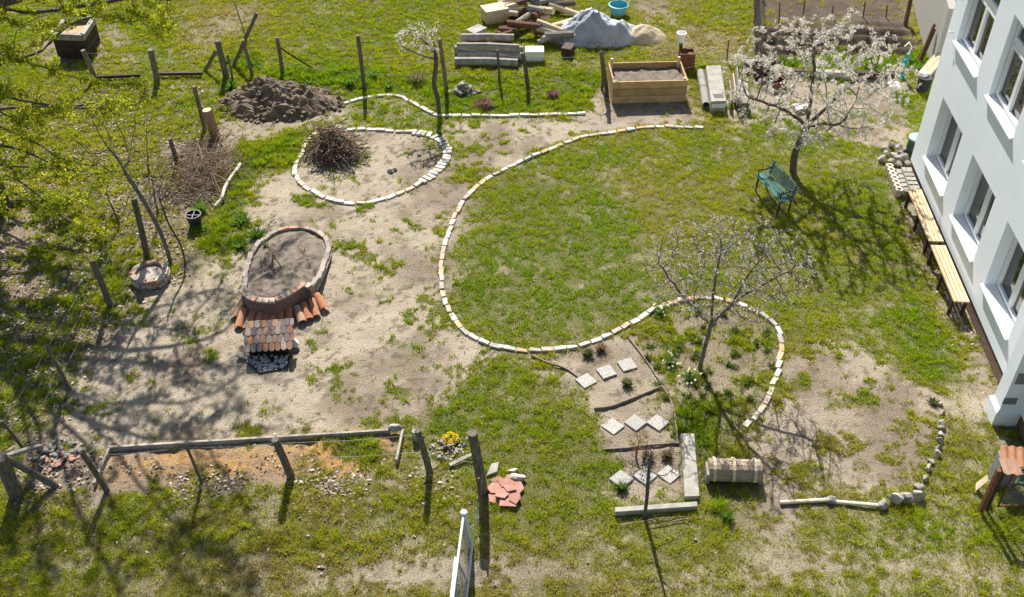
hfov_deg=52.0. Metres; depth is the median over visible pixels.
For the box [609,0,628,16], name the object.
blue tub
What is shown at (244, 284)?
bed brick
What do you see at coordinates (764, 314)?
edging brick
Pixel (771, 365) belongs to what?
bed weed
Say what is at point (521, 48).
stacked log
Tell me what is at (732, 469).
log bench
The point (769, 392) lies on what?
edging brick
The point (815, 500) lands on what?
edging pole
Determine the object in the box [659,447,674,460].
bed plant
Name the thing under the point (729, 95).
standing board
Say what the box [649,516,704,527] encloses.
dry stick
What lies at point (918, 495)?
edging stone
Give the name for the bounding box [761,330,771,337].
bed weed
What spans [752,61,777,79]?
yard box
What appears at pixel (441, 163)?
edging brick
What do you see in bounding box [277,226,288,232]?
bed brick
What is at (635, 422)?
paving slab
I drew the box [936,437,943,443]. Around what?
edging stone
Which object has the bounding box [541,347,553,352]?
edging brick
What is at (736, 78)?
standing board
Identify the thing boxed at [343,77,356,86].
weed tuft
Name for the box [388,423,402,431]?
corner stone
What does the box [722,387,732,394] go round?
bed weed
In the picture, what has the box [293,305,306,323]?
ridge tile
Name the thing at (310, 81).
weed tuft
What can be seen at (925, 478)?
edging stone
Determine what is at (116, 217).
bare shrub
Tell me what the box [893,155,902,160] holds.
rubble stone
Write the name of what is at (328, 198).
edging brick
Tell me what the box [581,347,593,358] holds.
bed plant
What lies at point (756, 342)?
bed weed
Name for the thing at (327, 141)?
twig heap
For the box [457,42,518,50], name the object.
stacked log
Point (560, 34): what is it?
wooden beam
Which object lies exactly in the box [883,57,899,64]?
weed tuft
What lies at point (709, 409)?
bed weed
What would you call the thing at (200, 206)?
weed tuft
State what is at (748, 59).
yard box
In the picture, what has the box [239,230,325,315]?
herb bed
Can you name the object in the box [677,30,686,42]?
white bucket
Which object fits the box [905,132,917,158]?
rain barrel
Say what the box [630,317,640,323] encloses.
edging brick
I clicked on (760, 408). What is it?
edging brick
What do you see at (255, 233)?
weed tuft
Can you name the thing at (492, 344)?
edging brick
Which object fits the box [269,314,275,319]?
ridge tile
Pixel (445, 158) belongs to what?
edging brick
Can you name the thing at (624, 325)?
edging brick
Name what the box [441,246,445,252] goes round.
edging brick
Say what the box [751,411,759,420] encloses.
edging brick
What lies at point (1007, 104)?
window
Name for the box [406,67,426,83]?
dry shrub
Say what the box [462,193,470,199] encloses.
edging brick
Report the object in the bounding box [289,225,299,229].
bed brick
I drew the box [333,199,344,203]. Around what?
edging brick
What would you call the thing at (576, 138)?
edging brick
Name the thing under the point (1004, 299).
window
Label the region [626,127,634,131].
edging brick
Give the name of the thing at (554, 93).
heather
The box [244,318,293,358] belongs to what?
tiled shelter
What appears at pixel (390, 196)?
edging brick
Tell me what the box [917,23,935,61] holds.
steel post
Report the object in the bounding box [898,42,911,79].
hand pump
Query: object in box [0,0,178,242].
tree
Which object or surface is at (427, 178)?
edging brick
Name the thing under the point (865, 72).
border beam
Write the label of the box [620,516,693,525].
dry stick
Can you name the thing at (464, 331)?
edging brick
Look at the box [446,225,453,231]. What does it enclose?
edging brick
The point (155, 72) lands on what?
corner fence
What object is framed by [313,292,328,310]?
ridge tile
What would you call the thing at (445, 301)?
edging brick
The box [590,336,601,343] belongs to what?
edging brick
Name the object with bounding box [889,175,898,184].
clay ring
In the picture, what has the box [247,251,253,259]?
bed brick
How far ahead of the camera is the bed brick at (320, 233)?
23.60 m
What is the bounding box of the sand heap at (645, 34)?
[631,24,665,45]
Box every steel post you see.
[903,0,912,24]
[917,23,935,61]
[921,29,935,60]
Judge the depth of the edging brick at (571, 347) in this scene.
20.79 m
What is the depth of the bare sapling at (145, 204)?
21.46 m
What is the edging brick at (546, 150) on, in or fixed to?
on the ground at (348, 320)
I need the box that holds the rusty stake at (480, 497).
[477,477,483,520]
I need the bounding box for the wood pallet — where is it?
[920,53,940,74]
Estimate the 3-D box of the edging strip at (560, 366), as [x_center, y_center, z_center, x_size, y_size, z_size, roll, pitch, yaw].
[0.844,1.297,20.430,1.094,0.045,0.088,24,46,26]
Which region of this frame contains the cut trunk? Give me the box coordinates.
[202,108,220,138]
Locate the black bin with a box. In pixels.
[916,70,932,92]
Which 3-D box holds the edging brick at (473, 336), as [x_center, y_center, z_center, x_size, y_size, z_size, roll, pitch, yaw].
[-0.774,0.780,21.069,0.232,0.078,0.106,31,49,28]
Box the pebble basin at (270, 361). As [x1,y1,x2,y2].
[246,352,289,372]
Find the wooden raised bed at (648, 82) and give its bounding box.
[607,56,687,103]
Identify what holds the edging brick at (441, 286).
on the ground at (348, 320)
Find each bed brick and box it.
[241,282,247,288]
[242,269,247,278]
[242,275,247,282]
[243,264,249,272]
[245,258,250,266]
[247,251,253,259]
[250,245,257,254]
[254,239,262,247]
[261,234,270,240]
[267,229,278,236]
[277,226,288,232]
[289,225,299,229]
[299,225,308,230]
[309,227,317,233]
[311,277,319,285]
[316,230,324,237]
[316,271,322,279]
[319,264,325,272]
[321,258,327,264]
[322,235,328,241]
[323,252,329,260]
[325,246,331,252]
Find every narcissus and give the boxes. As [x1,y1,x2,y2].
[649,302,669,315]
[662,350,681,368]
[678,366,701,384]
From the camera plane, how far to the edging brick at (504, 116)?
27.65 m
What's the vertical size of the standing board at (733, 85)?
0.340 m
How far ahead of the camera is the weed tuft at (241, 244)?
23.30 m
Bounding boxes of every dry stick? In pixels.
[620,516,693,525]
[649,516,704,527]
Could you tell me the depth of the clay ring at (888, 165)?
25.56 m
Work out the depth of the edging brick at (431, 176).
25.48 m
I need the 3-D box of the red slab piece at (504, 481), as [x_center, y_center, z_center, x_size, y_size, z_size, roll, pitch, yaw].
[-0.090,3.190,18.116,0.283,0.022,0.218,0,40,0]
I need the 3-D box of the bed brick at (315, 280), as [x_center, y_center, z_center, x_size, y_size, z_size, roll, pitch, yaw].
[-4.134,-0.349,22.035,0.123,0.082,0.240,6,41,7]
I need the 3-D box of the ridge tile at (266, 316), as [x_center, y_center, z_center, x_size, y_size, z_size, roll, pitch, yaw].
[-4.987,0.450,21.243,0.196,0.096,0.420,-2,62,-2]
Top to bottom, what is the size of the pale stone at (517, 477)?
0.147 m
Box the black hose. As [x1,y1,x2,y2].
[1010,483,1023,498]
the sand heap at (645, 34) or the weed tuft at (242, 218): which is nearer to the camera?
the weed tuft at (242, 218)
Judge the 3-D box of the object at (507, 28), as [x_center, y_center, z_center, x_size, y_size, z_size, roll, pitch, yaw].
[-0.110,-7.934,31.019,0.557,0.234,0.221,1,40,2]
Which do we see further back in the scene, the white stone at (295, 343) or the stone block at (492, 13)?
the stone block at (492, 13)
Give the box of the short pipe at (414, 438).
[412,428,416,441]
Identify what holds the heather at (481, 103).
on the ground at (348, 320)
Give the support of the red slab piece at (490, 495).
on the ground at (348, 320)
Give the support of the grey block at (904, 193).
on the ground at (348, 320)
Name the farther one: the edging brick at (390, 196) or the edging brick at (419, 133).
the edging brick at (419, 133)
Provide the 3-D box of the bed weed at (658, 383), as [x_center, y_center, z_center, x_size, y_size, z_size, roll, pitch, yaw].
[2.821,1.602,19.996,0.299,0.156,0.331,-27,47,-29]
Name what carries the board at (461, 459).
on the ground at (348, 320)
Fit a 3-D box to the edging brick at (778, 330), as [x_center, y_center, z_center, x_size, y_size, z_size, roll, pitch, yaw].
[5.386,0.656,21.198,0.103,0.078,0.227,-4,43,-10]
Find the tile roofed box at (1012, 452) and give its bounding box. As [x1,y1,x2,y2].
[988,444,1023,487]
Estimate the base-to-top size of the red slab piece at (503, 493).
0.022 m
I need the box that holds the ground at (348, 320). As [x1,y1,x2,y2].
[0,0,1023,596]
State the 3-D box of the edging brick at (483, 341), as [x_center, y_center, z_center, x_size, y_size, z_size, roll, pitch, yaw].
[-0.561,0.871,20.952,0.237,0.079,0.109,22,44,20]
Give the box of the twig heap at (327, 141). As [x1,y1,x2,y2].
[296,114,374,177]
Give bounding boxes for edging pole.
[779,498,826,504]
[836,500,877,506]
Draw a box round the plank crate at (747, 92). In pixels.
[738,80,749,106]
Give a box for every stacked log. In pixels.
[454,45,523,54]
[454,57,517,66]
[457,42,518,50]
[457,51,521,59]
[461,33,513,41]
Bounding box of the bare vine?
[585,37,615,90]
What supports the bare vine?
on the ground at (348, 320)
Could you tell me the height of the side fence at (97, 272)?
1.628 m
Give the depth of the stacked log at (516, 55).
29.92 m
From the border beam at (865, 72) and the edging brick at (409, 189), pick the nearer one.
the edging brick at (409, 189)
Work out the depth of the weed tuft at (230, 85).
28.77 m
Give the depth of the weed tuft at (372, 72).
29.21 m
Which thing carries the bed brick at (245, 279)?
on the bed brick
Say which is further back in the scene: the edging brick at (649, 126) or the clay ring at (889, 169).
the edging brick at (649, 126)
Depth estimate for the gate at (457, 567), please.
16.39 m
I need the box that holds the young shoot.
[148,186,185,265]
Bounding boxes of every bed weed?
[260,236,270,247]
[643,352,651,359]
[647,342,654,349]
[652,363,661,371]
[653,377,668,387]
[661,394,670,399]
[674,341,685,348]
[681,390,694,400]
[690,337,698,344]
[690,378,702,387]
[703,367,715,374]
[703,380,711,387]
[704,405,715,414]
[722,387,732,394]
[725,359,734,367]
[728,363,740,371]
[743,378,752,386]
[746,394,755,402]
[752,339,760,345]
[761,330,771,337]
[761,346,771,355]
[768,361,776,370]
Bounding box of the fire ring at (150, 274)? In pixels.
[129,259,170,290]
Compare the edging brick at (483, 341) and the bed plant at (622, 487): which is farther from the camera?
the edging brick at (483, 341)
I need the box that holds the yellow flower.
[442,431,459,445]
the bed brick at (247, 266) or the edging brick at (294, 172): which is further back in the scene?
the edging brick at (294, 172)
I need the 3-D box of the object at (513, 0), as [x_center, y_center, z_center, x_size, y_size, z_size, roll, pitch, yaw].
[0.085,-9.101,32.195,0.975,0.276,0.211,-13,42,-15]
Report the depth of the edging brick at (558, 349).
20.75 m
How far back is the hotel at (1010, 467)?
17.25 m
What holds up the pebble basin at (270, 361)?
on the ground at (348, 320)
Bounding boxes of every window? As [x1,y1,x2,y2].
[922,111,961,196]
[949,168,994,262]
[952,0,1000,77]
[980,236,1023,339]
[984,22,1023,139]
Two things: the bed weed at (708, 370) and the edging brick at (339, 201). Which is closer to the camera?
the bed weed at (708, 370)
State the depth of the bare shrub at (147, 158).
25.26 m
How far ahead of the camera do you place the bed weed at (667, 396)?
19.74 m
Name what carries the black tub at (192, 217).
on the ground at (348, 320)
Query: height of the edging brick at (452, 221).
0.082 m
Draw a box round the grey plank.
[235,351,257,361]
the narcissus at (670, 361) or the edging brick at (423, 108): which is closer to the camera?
the narcissus at (670, 361)
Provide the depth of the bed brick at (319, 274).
22.21 m
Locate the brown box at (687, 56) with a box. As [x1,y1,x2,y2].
[678,48,695,70]
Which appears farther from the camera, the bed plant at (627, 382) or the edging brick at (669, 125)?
the edging brick at (669, 125)
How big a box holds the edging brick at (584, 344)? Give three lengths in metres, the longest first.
0.250 x 0.104 x 0.078 m
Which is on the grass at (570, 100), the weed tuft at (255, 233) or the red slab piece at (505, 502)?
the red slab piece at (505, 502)
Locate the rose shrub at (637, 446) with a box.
[626,428,648,457]
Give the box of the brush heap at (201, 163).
[133,125,261,214]
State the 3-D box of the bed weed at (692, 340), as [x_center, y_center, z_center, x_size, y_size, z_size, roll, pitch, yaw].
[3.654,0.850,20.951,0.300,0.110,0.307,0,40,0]
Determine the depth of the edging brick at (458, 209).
24.36 m
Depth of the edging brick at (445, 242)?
23.39 m
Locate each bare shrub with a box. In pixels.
[79,163,137,226]
[121,116,163,171]
[122,144,179,212]
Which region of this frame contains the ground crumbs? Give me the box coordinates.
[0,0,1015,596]
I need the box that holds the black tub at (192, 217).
[185,209,201,227]
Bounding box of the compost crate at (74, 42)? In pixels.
[51,16,100,58]
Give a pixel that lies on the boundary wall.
(929, 13)
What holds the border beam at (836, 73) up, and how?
on the ground at (348, 320)
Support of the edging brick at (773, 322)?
on the ground at (348, 320)
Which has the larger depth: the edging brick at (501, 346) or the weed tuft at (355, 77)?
the weed tuft at (355, 77)
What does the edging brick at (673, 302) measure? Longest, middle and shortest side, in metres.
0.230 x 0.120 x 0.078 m
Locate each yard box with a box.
[744,57,761,66]
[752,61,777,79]
[763,75,786,90]
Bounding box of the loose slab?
[486,462,498,476]
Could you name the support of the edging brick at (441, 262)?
on the ground at (348, 320)
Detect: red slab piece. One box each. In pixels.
[488,482,501,493]
[488,493,499,502]
[490,475,502,483]
[495,488,508,498]
[499,478,514,487]
[499,498,516,506]
[503,484,516,491]
[508,488,520,503]
[513,480,523,492]
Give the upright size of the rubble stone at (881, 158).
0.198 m
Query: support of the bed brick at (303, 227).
on the ground at (348, 320)
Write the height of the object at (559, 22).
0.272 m
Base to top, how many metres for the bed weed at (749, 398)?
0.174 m
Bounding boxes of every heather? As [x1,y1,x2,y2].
[471,97,494,109]
[545,89,559,97]
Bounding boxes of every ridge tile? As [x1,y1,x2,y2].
[230,298,244,316]
[234,308,247,326]
[242,311,256,328]
[254,312,262,322]
[262,313,269,322]
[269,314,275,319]
[276,311,284,318]
[284,306,293,325]
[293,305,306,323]
[299,301,313,320]
[308,297,320,315]
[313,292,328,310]
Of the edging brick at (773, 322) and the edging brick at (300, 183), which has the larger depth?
the edging brick at (300, 183)
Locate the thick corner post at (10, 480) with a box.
[0,444,58,500]
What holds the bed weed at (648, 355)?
on the ground at (348, 320)
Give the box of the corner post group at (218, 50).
[203,0,258,81]
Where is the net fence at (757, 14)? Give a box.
[753,0,761,57]
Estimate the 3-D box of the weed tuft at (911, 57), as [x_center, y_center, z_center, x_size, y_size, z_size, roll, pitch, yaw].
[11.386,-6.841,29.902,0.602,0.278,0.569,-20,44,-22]
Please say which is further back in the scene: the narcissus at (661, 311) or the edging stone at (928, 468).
the narcissus at (661, 311)
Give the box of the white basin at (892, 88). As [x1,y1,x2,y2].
[887,81,900,93]
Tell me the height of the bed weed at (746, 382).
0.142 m
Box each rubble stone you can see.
[878,155,885,162]
[888,142,894,148]
[888,158,894,163]
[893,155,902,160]
[895,143,902,149]
[896,160,902,166]
[900,153,908,161]
[904,160,910,166]
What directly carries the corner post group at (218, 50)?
on the ground at (348, 320)
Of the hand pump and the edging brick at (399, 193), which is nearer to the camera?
the edging brick at (399, 193)
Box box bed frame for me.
[92,429,403,486]
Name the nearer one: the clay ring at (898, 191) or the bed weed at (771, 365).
the bed weed at (771, 365)
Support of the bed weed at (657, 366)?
on the ground at (348, 320)
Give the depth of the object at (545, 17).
31.62 m
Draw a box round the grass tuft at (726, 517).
[718,509,737,522]
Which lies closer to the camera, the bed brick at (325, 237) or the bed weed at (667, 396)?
the bed weed at (667, 396)
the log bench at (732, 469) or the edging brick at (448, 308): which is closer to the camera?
the log bench at (732, 469)
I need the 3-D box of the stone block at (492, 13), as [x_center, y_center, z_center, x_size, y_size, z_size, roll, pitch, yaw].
[-0.529,-8.652,31.887,0.742,0.440,0.532,-15,43,-17]
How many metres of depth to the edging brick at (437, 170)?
25.65 m
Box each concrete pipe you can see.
[696,69,706,87]
[700,85,709,108]
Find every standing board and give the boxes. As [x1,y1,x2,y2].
[728,80,731,109]
[731,73,735,101]
[734,64,739,105]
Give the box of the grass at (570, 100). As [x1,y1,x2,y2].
[0,0,1023,596]
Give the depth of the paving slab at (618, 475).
18.25 m
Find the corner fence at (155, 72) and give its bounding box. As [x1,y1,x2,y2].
[81,48,202,82]
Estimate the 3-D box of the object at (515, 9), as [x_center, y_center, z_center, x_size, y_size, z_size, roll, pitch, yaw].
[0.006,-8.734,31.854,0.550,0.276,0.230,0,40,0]
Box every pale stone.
[507,468,517,473]
[508,473,525,480]
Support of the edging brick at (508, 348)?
on the ground at (348, 320)
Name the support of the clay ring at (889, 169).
on the ground at (348, 320)
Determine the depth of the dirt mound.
27.75 m
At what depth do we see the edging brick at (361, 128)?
27.12 m
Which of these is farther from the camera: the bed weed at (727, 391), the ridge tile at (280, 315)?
the ridge tile at (280, 315)
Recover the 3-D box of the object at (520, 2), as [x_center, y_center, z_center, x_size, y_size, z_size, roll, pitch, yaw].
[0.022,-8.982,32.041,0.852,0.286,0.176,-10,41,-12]
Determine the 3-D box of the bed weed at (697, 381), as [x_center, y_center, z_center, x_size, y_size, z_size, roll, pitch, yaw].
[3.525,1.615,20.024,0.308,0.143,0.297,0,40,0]
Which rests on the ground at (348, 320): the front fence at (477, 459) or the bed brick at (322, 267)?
the front fence at (477, 459)
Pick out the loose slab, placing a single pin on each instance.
(493, 469)
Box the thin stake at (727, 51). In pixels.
[726,40,728,60]
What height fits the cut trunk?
0.866 m
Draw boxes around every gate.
[450,509,473,596]
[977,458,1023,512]
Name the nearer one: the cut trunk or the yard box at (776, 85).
the cut trunk
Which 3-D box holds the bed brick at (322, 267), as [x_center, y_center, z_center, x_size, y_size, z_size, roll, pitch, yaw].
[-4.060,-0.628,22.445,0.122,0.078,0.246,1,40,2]
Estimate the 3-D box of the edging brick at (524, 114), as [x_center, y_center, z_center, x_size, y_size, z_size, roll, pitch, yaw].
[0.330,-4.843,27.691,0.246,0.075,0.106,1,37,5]
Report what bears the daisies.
on the ground at (348, 320)
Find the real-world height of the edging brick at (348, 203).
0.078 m
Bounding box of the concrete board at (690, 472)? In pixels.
[681,433,698,499]
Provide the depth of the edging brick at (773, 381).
20.08 m
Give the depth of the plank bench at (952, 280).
21.89 m
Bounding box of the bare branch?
[214,163,240,206]
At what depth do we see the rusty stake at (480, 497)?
17.20 m
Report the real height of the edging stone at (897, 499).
0.268 m
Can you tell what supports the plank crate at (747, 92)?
on the ground at (348, 320)
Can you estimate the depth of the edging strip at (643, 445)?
18.82 m
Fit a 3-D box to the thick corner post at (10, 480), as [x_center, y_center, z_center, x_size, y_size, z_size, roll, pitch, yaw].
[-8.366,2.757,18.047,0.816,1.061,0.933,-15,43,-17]
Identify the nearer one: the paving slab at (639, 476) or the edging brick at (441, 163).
the paving slab at (639, 476)
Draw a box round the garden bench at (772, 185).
[755,160,799,215]
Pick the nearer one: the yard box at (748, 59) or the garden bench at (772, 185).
the garden bench at (772, 185)
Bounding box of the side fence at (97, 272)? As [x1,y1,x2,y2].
[0,85,206,448]
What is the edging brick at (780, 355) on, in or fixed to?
on the ground at (348, 320)
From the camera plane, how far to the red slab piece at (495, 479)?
18.22 m
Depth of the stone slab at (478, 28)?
30.90 m
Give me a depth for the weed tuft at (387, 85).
28.75 m
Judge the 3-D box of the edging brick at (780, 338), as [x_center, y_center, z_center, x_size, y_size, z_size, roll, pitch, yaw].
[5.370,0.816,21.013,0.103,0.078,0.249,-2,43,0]
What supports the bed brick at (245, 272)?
on the bed brick
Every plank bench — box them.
[904,189,943,253]
[926,245,969,315]
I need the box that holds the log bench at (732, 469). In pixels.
[704,456,762,485]
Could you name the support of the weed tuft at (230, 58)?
on the ground at (348, 320)
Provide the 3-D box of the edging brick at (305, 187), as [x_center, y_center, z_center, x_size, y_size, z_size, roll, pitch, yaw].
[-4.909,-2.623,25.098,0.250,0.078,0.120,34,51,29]
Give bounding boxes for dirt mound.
[212,75,346,123]
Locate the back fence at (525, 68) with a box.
[275,26,761,96]
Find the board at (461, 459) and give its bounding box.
[449,453,471,466]
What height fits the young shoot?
2.056 m
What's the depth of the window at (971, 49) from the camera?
21.92 m
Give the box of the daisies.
[19,20,992,594]
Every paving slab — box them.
[575,373,596,388]
[596,365,616,379]
[602,418,623,434]
[609,470,632,485]
[617,358,636,371]
[624,414,646,431]
[633,467,656,485]
[647,414,668,431]
[657,465,680,483]
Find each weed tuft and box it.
[188,219,209,234]
[189,199,209,213]
[218,55,233,63]
[220,77,241,90]
[229,212,251,226]
[229,238,248,251]
[243,226,264,240]
[245,60,262,67]
[304,77,316,85]
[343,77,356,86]
[349,74,360,81]
[365,70,378,77]
[382,81,396,89]
[778,53,788,63]
[784,56,801,66]
[863,61,881,70]
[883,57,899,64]
[901,53,916,63]
[908,61,924,70]
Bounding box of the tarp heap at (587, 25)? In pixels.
[548,7,635,48]
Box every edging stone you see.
[876,498,887,509]
[888,492,903,505]
[900,492,913,504]
[913,483,923,490]
[913,490,924,501]
[923,475,928,481]
[925,463,930,471]
[935,444,942,450]
[935,449,940,458]
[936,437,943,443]
[938,419,945,425]
[938,424,945,430]
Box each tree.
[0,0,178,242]
[396,20,441,113]
[641,211,818,369]
[722,7,922,173]
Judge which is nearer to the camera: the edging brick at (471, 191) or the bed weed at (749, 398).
the bed weed at (749, 398)
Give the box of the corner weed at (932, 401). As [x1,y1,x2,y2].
[926,395,939,406]
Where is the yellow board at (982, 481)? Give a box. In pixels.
[975,474,987,490]
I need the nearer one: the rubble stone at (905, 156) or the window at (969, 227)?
the window at (969, 227)
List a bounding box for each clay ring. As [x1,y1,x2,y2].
[884,163,893,171]
[886,167,894,176]
[887,171,896,180]
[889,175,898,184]
[890,179,899,188]
[892,183,901,192]
[893,187,902,197]
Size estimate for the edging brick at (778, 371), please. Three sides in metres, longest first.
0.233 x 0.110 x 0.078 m
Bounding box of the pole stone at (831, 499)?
[826,495,836,504]
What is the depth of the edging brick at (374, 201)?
24.61 m
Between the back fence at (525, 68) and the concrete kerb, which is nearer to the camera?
the concrete kerb
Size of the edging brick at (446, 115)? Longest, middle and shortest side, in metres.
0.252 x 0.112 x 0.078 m
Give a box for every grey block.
[902,187,908,197]
[906,180,912,186]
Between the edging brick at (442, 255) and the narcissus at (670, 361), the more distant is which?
the edging brick at (442, 255)
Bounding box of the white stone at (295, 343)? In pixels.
[292,338,298,347]
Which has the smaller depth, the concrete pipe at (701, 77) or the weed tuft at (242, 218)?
the weed tuft at (242, 218)
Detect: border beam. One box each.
[780,68,811,77]
[815,69,850,79]
[855,70,894,80]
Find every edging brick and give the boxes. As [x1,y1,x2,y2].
[292,169,296,175]
[297,180,304,186]
[302,185,310,190]
[316,192,325,198]
[325,196,334,201]
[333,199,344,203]
[344,201,354,205]
[356,201,365,204]
[357,127,365,130]
[366,199,377,204]
[375,128,384,131]
[376,197,386,201]
[386,193,395,199]
[395,190,404,195]
[405,186,414,191]
[413,180,422,187]
[416,130,423,135]
[418,178,427,183]
[420,105,427,111]
[422,175,431,180]
[426,173,435,178]
[429,170,437,175]
[432,168,441,172]
[435,165,444,169]
[437,161,446,166]
[438,260,443,267]
[438,266,443,274]
[439,274,443,281]
[439,281,443,290]
[440,252,444,259]
[440,290,445,297]
[441,156,450,159]
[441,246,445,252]
[442,114,451,117]
[442,238,447,246]
[442,297,447,305]
[443,150,451,153]
[445,232,450,238]
[445,304,451,312]
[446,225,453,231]
[449,219,455,225]
[449,313,456,321]
[452,212,457,218]
[453,320,462,327]
[455,206,461,212]
[459,327,469,335]
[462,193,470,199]
[467,188,475,194]
[468,333,478,340]
[478,179,486,185]
[478,337,489,345]
[489,342,499,349]
[492,344,504,349]
[500,114,509,117]
[504,345,514,351]
[510,113,518,116]
[515,159,523,164]
[516,347,526,352]
[520,113,528,116]
[530,347,541,352]
[532,152,540,157]
[540,148,548,154]
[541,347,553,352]
[554,345,566,351]
[563,139,572,143]
[566,345,577,349]
[571,136,580,141]
[578,340,590,347]
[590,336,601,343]
[601,333,612,339]
[608,130,616,134]
[611,326,621,333]
[620,321,630,329]
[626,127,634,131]
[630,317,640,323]
[638,311,648,319]
[645,125,654,128]
[646,306,656,314]
[665,124,673,127]
[667,299,678,305]
[742,418,752,427]
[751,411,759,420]
[757,404,766,413]
[759,311,769,319]
[763,395,771,404]
[767,387,774,395]
[768,318,777,326]
[769,376,778,384]
[773,368,781,377]
[774,326,782,334]
[775,359,782,368]
[776,351,784,359]
[777,334,783,343]
[779,343,783,351]
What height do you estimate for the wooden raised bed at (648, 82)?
0.814 m
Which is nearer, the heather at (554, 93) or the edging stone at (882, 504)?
the edging stone at (882, 504)
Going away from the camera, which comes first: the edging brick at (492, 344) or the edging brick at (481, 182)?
the edging brick at (492, 344)
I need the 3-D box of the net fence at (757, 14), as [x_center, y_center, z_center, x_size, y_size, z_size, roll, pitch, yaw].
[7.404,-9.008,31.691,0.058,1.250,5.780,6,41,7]
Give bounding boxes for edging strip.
[531,354,578,377]
[594,385,661,409]
[604,442,679,450]
[626,334,677,444]
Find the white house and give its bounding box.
[910,0,1023,444]
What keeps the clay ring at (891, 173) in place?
on the ground at (348, 320)
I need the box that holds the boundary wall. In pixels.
[913,0,955,75]
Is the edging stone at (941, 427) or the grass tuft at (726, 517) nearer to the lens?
the grass tuft at (726, 517)
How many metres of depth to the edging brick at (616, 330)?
21.17 m
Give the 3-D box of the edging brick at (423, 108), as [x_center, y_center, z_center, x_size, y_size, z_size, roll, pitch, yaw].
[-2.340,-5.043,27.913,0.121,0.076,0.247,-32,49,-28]
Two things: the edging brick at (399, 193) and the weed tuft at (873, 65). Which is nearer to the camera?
the edging brick at (399, 193)
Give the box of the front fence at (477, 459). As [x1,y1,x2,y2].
[79,428,487,495]
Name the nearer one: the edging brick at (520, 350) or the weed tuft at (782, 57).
the edging brick at (520, 350)
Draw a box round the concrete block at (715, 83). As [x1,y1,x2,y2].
[705,65,725,112]
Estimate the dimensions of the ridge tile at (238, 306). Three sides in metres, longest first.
0.420 x 0.196 x 0.096 m
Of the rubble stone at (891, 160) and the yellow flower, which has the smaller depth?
the yellow flower
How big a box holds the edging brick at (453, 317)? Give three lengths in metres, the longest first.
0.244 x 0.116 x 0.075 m
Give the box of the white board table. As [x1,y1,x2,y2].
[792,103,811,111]
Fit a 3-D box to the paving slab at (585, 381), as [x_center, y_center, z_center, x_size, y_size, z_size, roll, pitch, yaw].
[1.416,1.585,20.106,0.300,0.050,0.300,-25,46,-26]
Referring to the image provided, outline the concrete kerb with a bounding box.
[615,502,697,515]
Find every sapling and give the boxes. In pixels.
[64,97,172,263]
[615,434,676,518]
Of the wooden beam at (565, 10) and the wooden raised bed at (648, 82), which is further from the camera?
the wooden beam at (565, 10)
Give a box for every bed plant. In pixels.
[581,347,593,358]
[594,341,607,352]
[615,479,630,494]
[620,375,633,389]
[639,448,656,461]
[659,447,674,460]
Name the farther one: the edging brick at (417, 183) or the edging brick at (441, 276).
the edging brick at (417, 183)
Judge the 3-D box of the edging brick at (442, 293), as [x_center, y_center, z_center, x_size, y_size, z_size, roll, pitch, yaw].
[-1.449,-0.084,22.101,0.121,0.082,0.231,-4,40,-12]
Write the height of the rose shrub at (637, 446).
0.749 m
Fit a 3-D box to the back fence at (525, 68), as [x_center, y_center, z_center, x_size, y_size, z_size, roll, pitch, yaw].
[0.366,-6.575,28.628,13.678,1.678,1.893,-1,40,-2]
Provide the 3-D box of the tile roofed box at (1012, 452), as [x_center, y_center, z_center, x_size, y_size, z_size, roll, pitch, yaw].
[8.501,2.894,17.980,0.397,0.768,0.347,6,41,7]
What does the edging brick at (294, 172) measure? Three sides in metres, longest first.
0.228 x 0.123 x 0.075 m

